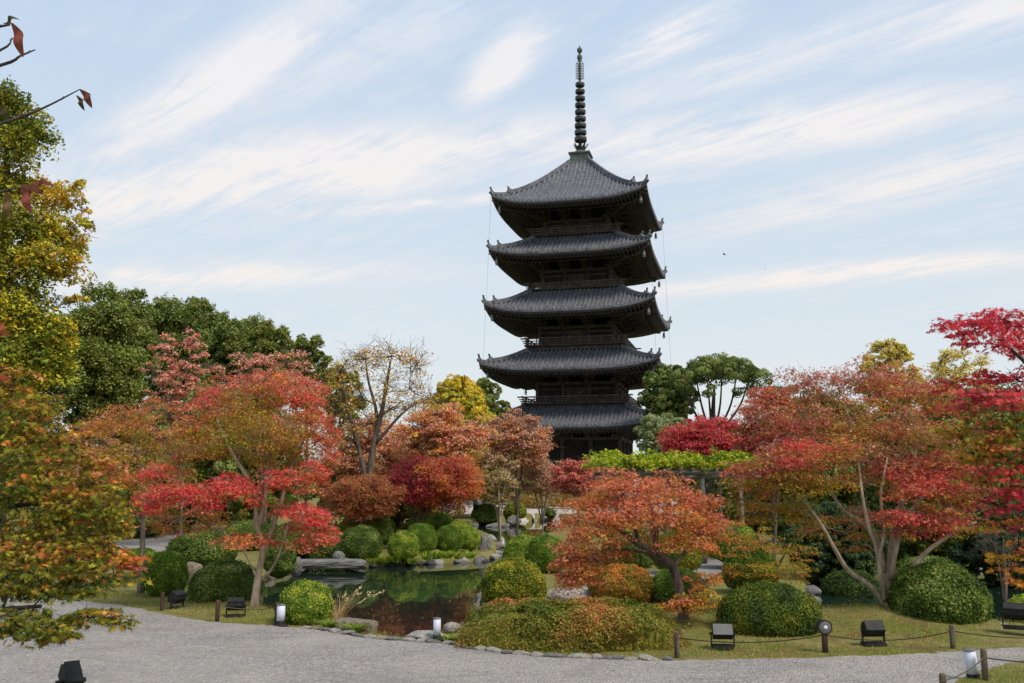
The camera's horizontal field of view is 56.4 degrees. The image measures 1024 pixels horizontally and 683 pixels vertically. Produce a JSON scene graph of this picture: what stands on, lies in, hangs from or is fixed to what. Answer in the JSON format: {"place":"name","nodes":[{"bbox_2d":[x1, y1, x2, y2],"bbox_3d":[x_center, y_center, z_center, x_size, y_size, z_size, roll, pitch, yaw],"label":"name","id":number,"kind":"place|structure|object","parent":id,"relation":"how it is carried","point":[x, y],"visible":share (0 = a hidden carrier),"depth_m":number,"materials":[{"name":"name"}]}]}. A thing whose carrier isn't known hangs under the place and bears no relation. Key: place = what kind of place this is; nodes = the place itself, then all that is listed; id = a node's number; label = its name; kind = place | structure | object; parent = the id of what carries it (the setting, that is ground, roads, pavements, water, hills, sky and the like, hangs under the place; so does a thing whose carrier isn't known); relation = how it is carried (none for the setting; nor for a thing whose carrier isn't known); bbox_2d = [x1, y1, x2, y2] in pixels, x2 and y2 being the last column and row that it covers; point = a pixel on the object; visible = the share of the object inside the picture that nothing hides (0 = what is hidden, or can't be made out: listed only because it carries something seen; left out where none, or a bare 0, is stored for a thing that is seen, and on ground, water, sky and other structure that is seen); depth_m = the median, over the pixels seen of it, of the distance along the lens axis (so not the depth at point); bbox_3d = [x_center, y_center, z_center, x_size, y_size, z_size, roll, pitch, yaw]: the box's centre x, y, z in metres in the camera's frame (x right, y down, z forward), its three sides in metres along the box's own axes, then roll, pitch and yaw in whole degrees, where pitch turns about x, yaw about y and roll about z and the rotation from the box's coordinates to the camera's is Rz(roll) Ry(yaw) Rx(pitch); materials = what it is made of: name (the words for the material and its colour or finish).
{"place":"outdoors","nodes":[
{"label":"outdoors","id":0,"kind":"place"},
{"bbox_2d":[0,596,1023,682],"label":"gravel path","id":1,"kind":"structure","parent":0,"point":[200,651],"depth_m":15.18,"materials":[{"name":"gravel"}]},
{"bbox_2d":[55,660,85,682],"bbox_3d":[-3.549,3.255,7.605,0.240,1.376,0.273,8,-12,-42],"label":"floodlight","id":2,"kind":"object","parent":1,"relation":"on","point":[70,671],"visible":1,"depth_m":7.64,"materials":[{"name":"black paint"}]},
{"bbox_2d":[962,648,980,678],"bbox_3d":[6.662,4.690,13.857,0.306,0.453,0.301,-6,-9,-1],"label":"lantern bollard","id":3,"kind":"object","parent":1,"relation":"on","point":[970,658],"visible":0.87,"depth_m":13.80,"materials":[{"name":"white paint"}]},
{"bbox_2d":[0,0,1023,480],"label":"sky","id":4,"kind":"structure","parent":0,"point":[313,167],"materials":[{"name":"blue"}]},
{"bbox_2d":[2,493,1023,660],"bbox_3d":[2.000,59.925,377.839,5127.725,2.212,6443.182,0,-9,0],"label":"ground","id":5,"kind":"structure","parent":0,"point":[253,556],"depth_m":18.88,"materials":[{"name":"plant"}]},
{"bbox_2d":[0,15,91,379],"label":"cherry tree","id":6,"kind":"object","parent":5,"relation":"on","point":[18,45],"visible":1,"depth_m":2.66,"materials":[{"name":"red plant"}]},
{"bbox_2d":[1,321,90,541],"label":"evergreen tree","id":7,"kind":"object","parent":5,"relation":"on","point":[54,390],"visible":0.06,"depth_m":46.72,"materials":[{"name":"green plant"}]},
{"bbox_2d":[0,75,97,576],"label":"keyaki tree","id":8,"kind":"object","parent":5,"relation":"on","point":[33,255],"visible":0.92,"depth_m":29.24,"materials":[{"name":"yellow plant"}]},
{"bbox_2d":[0,365,154,650],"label":"maple tree","id":9,"kind":"object","parent":5,"relation":"on","point":[75,562],"visible":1,"depth_m":7.08,"materials":[{"name":"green plant"}]},
{"bbox_2d":[41,411,149,548],"bbox_3d":[-17.241,5.832,39.392,3.974,5.916,4.002,-3,-9,17],"label":"cherry tree","id":10,"kind":"object","parent":5,"relation":"on","point":[97,442],"visible":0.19,"depth_m":39.36,"materials":[{"name":"orange plant"}]},
{"bbox_2d":[52,281,149,533],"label":"evergreen tree","id":11,"kind":"object","parent":5,"relation":"on","point":[111,363],"visible":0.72,"depth_m":49.40,"materials":[{"name":"green plant"}]},
{"bbox_2d":[29,401,198,539],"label":"tree","id":12,"kind":"object","parent":5,"relation":"on","point":[137,520],"visible":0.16,"depth_m":50.27,"materials":[{"name":"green plant"}]},
{"bbox_2d":[96,286,161,409],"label":"evergreen tree","id":13,"kind":"object","parent":5,"relation":"on","point":[136,296],"visible":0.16,"depth_m":60.77,"materials":[{"name":"green plant"}]},
{"bbox_2d":[70,394,205,592],"bbox_3d":[-10.178,4.078,26.106,3.151,5.447,3.474,-7,-11,37],"label":"maple tree","id":14,"kind":"object","parent":5,"relation":"on","point":[134,429],"visible":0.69,"depth_m":25.93,"materials":[{"name":"orange plant"}]},
{"bbox_2d":[105,529,222,553],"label":"side gravel yard","id":15,"kind":"structure","parent":5,"relation":"on","point":[159,543],"depth_m":47.69,"materials":[{"name":"gravel"}]},
{"bbox_2d":[140,550,190,596],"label":"clipped shrub","id":16,"kind":"object","parent":5,"relation":"on","point":[169,573],"visible":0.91,"depth_m":24.35,"materials":[{"name":"green plant"}]},
{"bbox_2d":[131,294,217,402],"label":"evergreen tree","id":17,"kind":"object","parent":5,"relation":"on","point":[172,316],"visible":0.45,"depth_m":65.82,"materials":[{"name":"green plant"}]},
{"bbox_2d":[135,321,224,535],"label":"cherry tree","id":18,"kind":"object","parent":5,"relation":"on","point":[175,366],"visible":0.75,"depth_m":43.85,"materials":[{"name":"red plant"}]},
{"bbox_2d":[123,386,244,531],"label":"evergreen tree","id":19,"kind":"object","parent":5,"relation":"on","point":[163,420],"visible":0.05,"depth_m":57.99,"materials":[{"name":"green plant"}]},
{"bbox_2d":[163,529,237,565],"bbox_3d":[-9.862,6.630,30.366,2.284,1.313,2.379,0,-9,0],"label":"clipped shrub","id":20,"kind":"object","parent":5,"relation":"on","point":[196,548],"visible":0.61,"depth_m":29.58,"materials":[{"name":"green plant"}]},
{"bbox_2d":[182,296,223,518],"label":"evergreen tree","id":21,"kind":"object","parent":5,"relation":"on","point":[204,303],"visible":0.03,"depth_m":75.02,"materials":[{"name":"green plant"}]},
{"bbox_2d":[198,309,251,401],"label":"evergreen tree","id":22,"kind":"object","parent":5,"relation":"on","point":[221,351],"visible":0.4,"depth_m":71.63,"materials":[{"name":"green plant"}]},
{"bbox_2d":[186,559,265,602],"bbox_3d":[-7.012,5.996,23.534,1.918,1.259,1.844,0,-9,0],"label":"clipped shrub","id":23,"kind":"object","parent":5,"relation":"on","point":[221,580],"visible":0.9,"depth_m":22.93,"materials":[{"name":"green plant"}]},
{"bbox_2d":[127,365,344,606],"bbox_3d":[-6.328,3.412,22.672,4.966,5.740,3.922,0,-9,0],"label":"maple tree","id":24,"kind":"object","parent":5,"relation":"on","point":[302,396],"visible":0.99,"depth_m":22.05,"materials":[{"name":"red plant"}]},
{"bbox_2d":[221,520,270,550],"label":"clipped shrub","id":25,"kind":"object","parent":5,"relation":"on","point":[242,526],"visible":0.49,"depth_m":41.46,"materials":[{"name":"green plant"}]},
{"bbox_2d":[177,409,317,526],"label":"evergreen tree","id":26,"kind":"object","parent":5,"relation":"on","point":[206,467],"visible":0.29,"depth_m":53.70,"materials":[{"name":"green plant"}]},
{"bbox_2d":[206,338,321,521],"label":"cherry tree","id":27,"kind":"object","parent":5,"relation":"on","point":[259,360],"visible":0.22,"depth_m":45.80,"materials":[{"name":"red plant"}]},
{"bbox_2d":[230,318,300,407],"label":"evergreen tree","id":28,"kind":"object","parent":5,"relation":"on","point":[260,341],"visible":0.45,"depth_m":69.98,"materials":[{"name":"green plant"}]},
{"bbox_2d":[263,536,296,578],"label":"clipped shrub","id":29,"kind":"object","parent":5,"relation":"on","point":[285,566],"visible":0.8,"depth_m":29.80,"materials":[{"name":"green plant"}]},
{"bbox_2d":[271,520,318,555],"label":"clipped shrub","id":30,"kind":"object","parent":5,"relation":"on","point":[288,537],"visible":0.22,"depth_m":38.44,"materials":[{"name":"green plant"}]},
{"bbox_2d":[279,579,334,624],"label":"clipped shrub","id":31,"kind":"object","parent":5,"relation":"on","point":[303,603],"visible":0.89,"depth_m":19.51,"materials":[{"name":"green plant"}]},
{"bbox_2d":[292,332,336,518],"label":"evergreen tree","id":32,"kind":"object","parent":5,"relation":"on","point":[315,357],"visible":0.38,"depth_m":76.15,"materials":[{"name":"green plant"}]},
{"bbox_2d":[302,524,342,558],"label":"clipped shrub","id":33,"kind":"object","parent":5,"relation":"on","point":[329,550],"visible":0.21,"depth_m":38.88,"materials":[{"name":"green plant"}]},
{"bbox_2d":[287,584,384,620],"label":"plume grass","id":34,"kind":"object","parent":5,"relation":"on","point":[335,616],"depth_m":20.25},
{"bbox_2d":[317,363,367,434],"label":"evergreen tree","id":35,"kind":"object","parent":5,"relation":"on","point":[338,407],"visible":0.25,"depth_m":83.51,"materials":[{"name":"green plant"}]},
{"bbox_2d":[334,617,378,632],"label":"stone block","id":36,"kind":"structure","parent":5,"relation":"on","point":[359,622],"depth_m":18.66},
{"bbox_2d":[338,524,383,559],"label":"clipped shrub","id":37,"kind":"object","parent":5,"relation":"on","point":[359,542],"visible":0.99,"depth_m":37.05,"materials":[{"name":"green plant"}]},
{"bbox_2d":[317,465,407,525],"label":"shrub","id":38,"kind":"object","parent":5,"relation":"on","point":[366,498],"visible":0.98,"depth_m":40.85,"materials":[{"name":"red plant"}]},
{"bbox_2d":[327,411,411,519],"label":"cherry tree","id":39,"kind":"object","parent":5,"relation":"on","point":[387,444],"visible":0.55,"depth_m":57.06,"materials":[{"name":"red plant"}]},
{"bbox_2d":[306,334,449,518],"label":"weeping cherry","id":40,"kind":"object","parent":5,"relation":"on","point":[351,426],"visible":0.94,"depth_m":50.03,"materials":[{"name":"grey plant"}]},
{"bbox_2d":[374,515,396,545],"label":"clipped shrub","id":41,"kind":"object","parent":5,"relation":"on","point":[387,528],"visible":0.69,"depth_m":42.31,"materials":[{"name":"green plant"}]},
{"bbox_2d":[304,431,474,528],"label":"evergreen tree","id":42,"kind":"object","parent":5,"relation":"on","point":[400,518],"visible":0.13,"depth_m":59.71,"materials":[{"name":"green plant"}]},
{"bbox_2d":[387,530,419,560],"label":"clipped shrub","id":43,"kind":"object","parent":5,"relation":"on","point":[404,544],"visible":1,"depth_m":37.00,"materials":[{"name":"green plant"}]},
{"bbox_2d":[407,523,437,553],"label":"clipped shrub","id":44,"kind":"object","parent":5,"relation":"on","point":[425,534],"visible":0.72,"depth_m":38.99,"materials":[{"name":"green plant"}]},
{"bbox_2d":[382,451,487,523],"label":"maple tree","id":45,"kind":"object","parent":5,"relation":"on","point":[442,480],"visible":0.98,"depth_m":42.72,"materials":[{"name":"red plant"}]},
{"bbox_2d":[389,400,500,511],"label":"cherry tree","id":46,"kind":"object","parent":5,"relation":"on","point":[440,434],"visible":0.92,"depth_m":53.89,"materials":[{"name":"orange plant"}]},
{"bbox_2d":[435,525,463,553],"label":"clipped shrub","id":47,"kind":"object","parent":5,"relation":"on","point":[450,538],"visible":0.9,"depth_m":39.57,"materials":[{"name":"green plant"}]},
{"bbox_2d":[429,373,496,512],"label":"evergreen tree","id":48,"kind":"object","parent":5,"relation":"on","point":[466,392],"visible":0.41,"depth_m":85.01,"materials":[{"name":"yellow plant"}]},
{"bbox_2d":[461,527,480,550],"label":"clipped shrub","id":49,"kind":"object","parent":5,"relation":"on","point":[472,539],"visible":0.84,"depth_m":40.84,"materials":[{"name":"green plant"}]},
{"bbox_2d":[470,502,498,524],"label":"clipped shrub","id":50,"kind":"object","parent":5,"relation":"on","point":[484,513],"visible":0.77,"depth_m":75.87,"materials":[{"name":"green plant"}]},
{"bbox_2d":[459,443,527,509],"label":"evergreen tree","id":51,"kind":"object","parent":5,"relation":"on","point":[475,503],"visible":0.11,"depth_m":74.97,"materials":[{"name":"green plant"}]},
{"bbox_2d":[476,377,511,503],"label":"evergreen tree","id":52,"kind":"object","parent":5,"relation":"on","point":[487,386],"visible":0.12,"depth_m":99.38,"materials":[{"name":"green plant"}]},
{"bbox_2d":[475,454,521,536],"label":"cherry tree","id":53,"kind":"object","parent":5,"relation":"on","point":[496,484],"visible":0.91,"depth_m":59.13,"materials":[{"name":"brown plant"}]},
{"bbox_2d":[478,556,549,602],"bbox_3d":[0.040,5.626,22.187,1.670,1.277,1.618,0,-9,0],"label":"clipped shrub","id":54,"kind":"object","parent":5,"relation":"on","point":[511,577],"visible":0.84,"depth_m":21.68,"materials":[{"name":"green plant"}]},
{"bbox_2d":[471,406,557,530],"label":"cherry tree","id":55,"kind":"object","parent":5,"relation":"on","point":[528,439],"visible":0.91,"depth_m":67.04,"materials":[{"name":"orange plant"}]},
{"bbox_2d":[502,533,534,558],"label":"clipped shrub","id":56,"kind":"object","parent":5,"relation":"on","point":[516,546],"visible":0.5,"depth_m":32.42,"materials":[{"name":"green plant"}]},
{"bbox_2d":[503,458,575,528],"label":"cherry tree","id":57,"kind":"object","parent":5,"relation":"on","point":[539,485],"visible":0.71,"depth_m":68.67,"materials":[{"name":"brown plant"}]},
{"bbox_2d":[523,534,568,572],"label":"clipped shrub","id":58,"kind":"object","parent":5,"relation":"on","point":[538,553],"visible":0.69,"depth_m":30.86,"materials":[{"name":"green plant"}]},
{"bbox_2d":[86,591,1023,682],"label":"lawn grass","id":59,"kind":"structure","parent":5,"relation":"on","point":[704,615],"depth_m":17.83,"materials":[{"name":"plant"}]},
{"bbox_2d":[91,596,1023,663],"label":"rope fence","id":60,"kind":"object","parent":5,"relation":"on","point":[686,631],"visible":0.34,"depth_m":17.96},
{"bbox_2d":[447,595,695,652],"bbox_3d":[1.093,5.203,17.108,4.485,1.257,1.970,0,-9,0],"label":"azalea hedge","id":61,"kind":"object","parent":5,"relation":"on","point":[584,624],"visible":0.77,"depth_m":16.48,"materials":[{"name":"green plant"}]},
{"bbox_2d":[476,45,672,503],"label":"five storey pagoda","id":62,"kind":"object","parent":5,"relation":"on","point":[578,258],"visible":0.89,"depth_m":106.22,"materials":[{"name":"wood"}]},
{"bbox_2d":[547,457,602,523],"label":"maple tree","id":63,"kind":"object","parent":5,"relation":"on","point":[573,479],"visible":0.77,"depth_m":64.92,"materials":[{"name":"red plant"}]},
{"bbox_2d":[586,562,653,604],"bbox_3d":[2.655,5.863,23.015,1.755,1.077,1.773,0,-9,0],"label":"clipped shrub","id":64,"kind":"object","parent":5,"relation":"on","point":[636,581],"visible":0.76,"depth_m":22.44,"materials":[{"name":"orange plant"}]},
{"bbox_2d":[600,526,653,568],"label":"clipped shrub","id":65,"kind":"object","parent":5,"relation":"on","point":[645,561],"visible":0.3,"depth_m":32.56,"materials":[{"name":"green plant"}]},
{"bbox_2d":[543,463,734,619],"bbox_3d":[2.646,4.162,19.546,4.039,3.331,2.754,0,-9,0],"label":"maple tree","id":66,"kind":"object","parent":5,"relation":"on","point":[682,601],"visible":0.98,"depth_m":19.28,"materials":[{"name":"orange plant"}]},
{"bbox_2d":[632,413,687,513],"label":"evergreen tree","id":67,"kind":"object","parent":5,"relation":"on","point":[650,429],"visible":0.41,"depth_m":70.72,"materials":[{"name":"green plant"}]},
{"bbox_2d":[637,363,698,506],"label":"evergreen tree","id":68,"kind":"object","parent":5,"relation":"on","point":[663,396],"visible":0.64,"depth_m":94.98,"materials":[{"name":"green plant"}]},
{"bbox_2d":[588,468,760,563],"bbox_3d":[6.064,6.608,36.220,5.994,3.517,4.600,0,-9,0],"label":"wisteria trellis","id":69,"kind":"object","parent":5,"relation":"on","point":[693,473],"visible":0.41,"depth_m":34.58,"materials":[{"name":"grey wood"}]},
{"bbox_2d":[580,444,761,514],"bbox_3d":[6.036,6.177,36.256,6.812,4.406,5.720,0,-9,0],"label":"wisteria vine","id":70,"kind":"object","parent":69,"relation":"on","point":[652,462],"visible":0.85,"depth_m":34.71,"materials":[{"name":"green plant"}]},
{"bbox_2d":[651,566,710,606],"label":"clipped shrub","id":71,"kind":"object","parent":5,"relation":"on","point":[663,586],"visible":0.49,"depth_m":22.32,"materials":[{"name":"green plant"}]},
{"bbox_2d":[648,556,723,579],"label":"gravel walk","id":72,"kind":"structure","parent":5,"relation":"on","point":[714,565],"depth_m":32.20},
{"bbox_2d":[651,531,703,570],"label":"clipped shrub","id":73,"kind":"object","parent":72,"relation":"on","point":[696,561],"visible":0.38,"depth_m":29.74,"materials":[{"name":"green plant"}]},
{"bbox_2d":[654,409,754,511],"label":"maple tree","id":74,"kind":"object","parent":5,"relation":"on","point":[702,434],"visible":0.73,"depth_m":51.08,"materials":[{"name":"red plant"}]},
{"bbox_2d":[666,352,773,422],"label":"evergreen tree","id":75,"kind":"object","parent":5,"relation":"on","point":[702,370],"visible":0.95,"depth_m":91.01,"materials":[{"name":"green plant"}]},
{"bbox_2d":[709,624,735,649],"bbox_3d":[3.666,5.122,16.643,0.460,0.416,0.313,-1,-9,7],"label":"floodlight","id":76,"kind":"object","parent":5,"relation":"on","point":[722,631],"visible":1,"depth_m":16.55,"materials":[{"name":"black paint"}]},
{"bbox_2d":[675,436,784,532],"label":"evergreen tree","id":77,"kind":"object","parent":5,"relation":"on","point":[734,508],"visible":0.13,"depth_m":57.15,"materials":[{"name":"green plant"}]},
{"bbox_2d":[706,520,758,562],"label":"clipped shrub","id":78,"kind":"object","parent":5,"relation":"on","point":[740,530],"visible":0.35,"depth_m":31.77,"materials":[{"name":"green plant"}]},
{"bbox_2d":[721,545,778,589],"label":"clipped shrub","id":79,"kind":"object","parent":5,"relation":"on","point":[756,556],"visible":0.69,"depth_m":24.92,"materials":[{"name":"green plant"}]},
{"bbox_2d":[708,520,821,585],"bbox_3d":[6.705,5.742,25.130,3.116,2.076,2.279,0,-9,0],"label":"maple tree","id":80,"kind":"object","parent":5,"relation":"on","point":[799,567],"visible":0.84,"depth_m":25.05,"materials":[{"name":"orange plant"}]},
{"bbox_2d":[714,579,825,637],"bbox_3d":[4.982,5.221,18.443,2.173,1.220,1.505,0,-9,0],"label":"clipped shrub","id":81,"kind":"object","parent":5,"relation":"on","point":[766,609],"visible":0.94,"depth_m":17.95,"materials":[{"name":"green plant"}]},
{"bbox_2d":[728,379,821,559],"bbox_3d":[9.759,4.826,35.947,3.253,6.876,2.911,-8,-12,43],"label":"maple tree","id":82,"kind":"object","parent":5,"relation":"on","point":[782,399],"visible":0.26,"depth_m":35.68,"materials":[{"name":"red plant"}]},
{"bbox_2d":[738,387,918,544],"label":"tree","id":83,"kind":"object","parent":5,"relation":"on","point":[846,499],"visible":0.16,"depth_m":43.68,"materials":[{"name":"red plant"}]},
{"bbox_2d":[780,501,887,586],"bbox_3d":[9.985,6.787,29.329,3.420,3.734,2.669,0,-9,0],"label":"evergreen tree","id":84,"kind":"object","parent":5,"relation":"on","point":[826,562],"visible":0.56,"depth_m":28.80,"materials":[{"name":"green plant"}]},
{"bbox_2d":[713,352,1000,606],"bbox_3d":[7.551,3.106,20.831,6.586,5.850,3.896,0,-9,0],"label":"maple tree","id":85,"kind":"object","parent":5,"relation":"on","point":[898,519],"visible":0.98,"depth_m":20.45,"materials":[{"name":"red plant"}]},
{"bbox_2d":[860,620,886,646],"bbox_3d":[6.392,5.155,16.927,0.460,0.435,0.326,0,-9,-3],"label":"floodlight","id":86,"kind":"object","parent":5,"relation":"on","point":[872,628],"visible":1,"depth_m":16.84,"materials":[{"name":"black paint"}]},
{"bbox_2d":[851,337,927,510],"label":"tree","id":87,"kind":"object","parent":5,"relation":"on","point":[892,351],"visible":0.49,"depth_m":52.00,"materials":[{"name":"yellow plant"}]},
{"bbox_2d":[884,499,965,563],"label":"evergreen tree","id":88,"kind":"object","parent":5,"relation":"on","point":[916,547],"visible":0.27,"depth_m":30.56,"materials":[{"name":"green plant"}]},
{"bbox_2d":[885,560,994,623],"bbox_3d":[8.769,5.252,19.639,2.035,1.500,2.102,0,-9,0],"label":"clipped shrub","id":89,"kind":"object","parent":5,"relation":"on","point":[932,591],"visible":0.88,"depth_m":19.00,"materials":[{"name":"green plant"}]},
{"bbox_2d":[862,382,1023,517],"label":"tree","id":90,"kind":"object","parent":5,"relation":"on","point":[949,417],"visible":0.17,"depth_m":41.84,"materials":[{"name":"red plant"}]},
{"bbox_2d":[910,347,996,415],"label":"tree","id":91,"kind":"object","parent":5,"relation":"on","point":[942,368],"visible":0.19,"depth_m":55.66,"materials":[{"name":"yellow plant"}]},
{"bbox_2d":[926,307,1023,589],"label":"maple tree","id":92,"kind":"object","parent":5,"relation":"on","point":[1003,326],"visible":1,"depth_m":9.28,"materials":[{"name":"red plant"}]},
{"bbox_2d":[945,502,1023,586],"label":"evergreen tree","id":93,"kind":"object","parent":5,"relation":"on","point":[977,563],"visible":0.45,"depth_m":29.80,"materials":[{"name":"green plant"}]},
{"bbox_2d":[969,523,1023,601],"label":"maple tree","id":94,"kind":"object","parent":5,"relation":"on","point":[1004,588],"visible":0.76,"depth_m":25.35,"materials":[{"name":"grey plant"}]},
{"bbox_2d":[1000,602,1023,629],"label":"floodlight","id":95,"kind":"object","parent":5,"relation":"on","point":[1013,611],"visible":1,"depth_m":17.96,"materials":[{"name":"black paint"}]},
{"bbox_2d":[344,500,692,520],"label":"temple yard gravel","id":96,"kind":"structure","parent":0,"point":[532,511],"depth_m":89.62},
{"bbox_2d":[499,480,614,507],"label":"hedge","id":97,"kind":"object","parent":96,"relation":"on","point":[528,501],"visible":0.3,"depth_m":93.69,"materials":[{"name":"green plant"}]},
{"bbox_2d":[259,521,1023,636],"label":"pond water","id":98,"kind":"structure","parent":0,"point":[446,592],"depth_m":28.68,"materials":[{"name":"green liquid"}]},
{"bbox_2d":[820,569,880,597],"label":"clipped shrub","id":99,"kind":"object","parent":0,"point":[842,583],"visible":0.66,"depth_m":27.27,"materials":[{"name":"green plant"}]},
{"bbox_2d":[894,555,963,578],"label":"clipped shrub","id":100,"kind":"object","parent":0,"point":[907,562],"visible":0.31,"depth_m":28.50,"materials":[{"name":"green plant"}]},
{"bbox_2d":[956,660,1023,682],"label":"lawn","id":101,"kind":"structure","parent":0,"point":[1019,665],"depth_m":14.05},
{"bbox_3d":[-8.064,8.377,35.049,0.446,0.277,0.346,5,-10,-31],"label":"shore stone","id":102,"kind":"object","parent":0,"visible":0},
{"bbox_2d":[302,559,366,568],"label":"stone slab bridge","id":103,"kind":"structure","parent":102,"relation":"on","point":[333,563],"depth_m":34.55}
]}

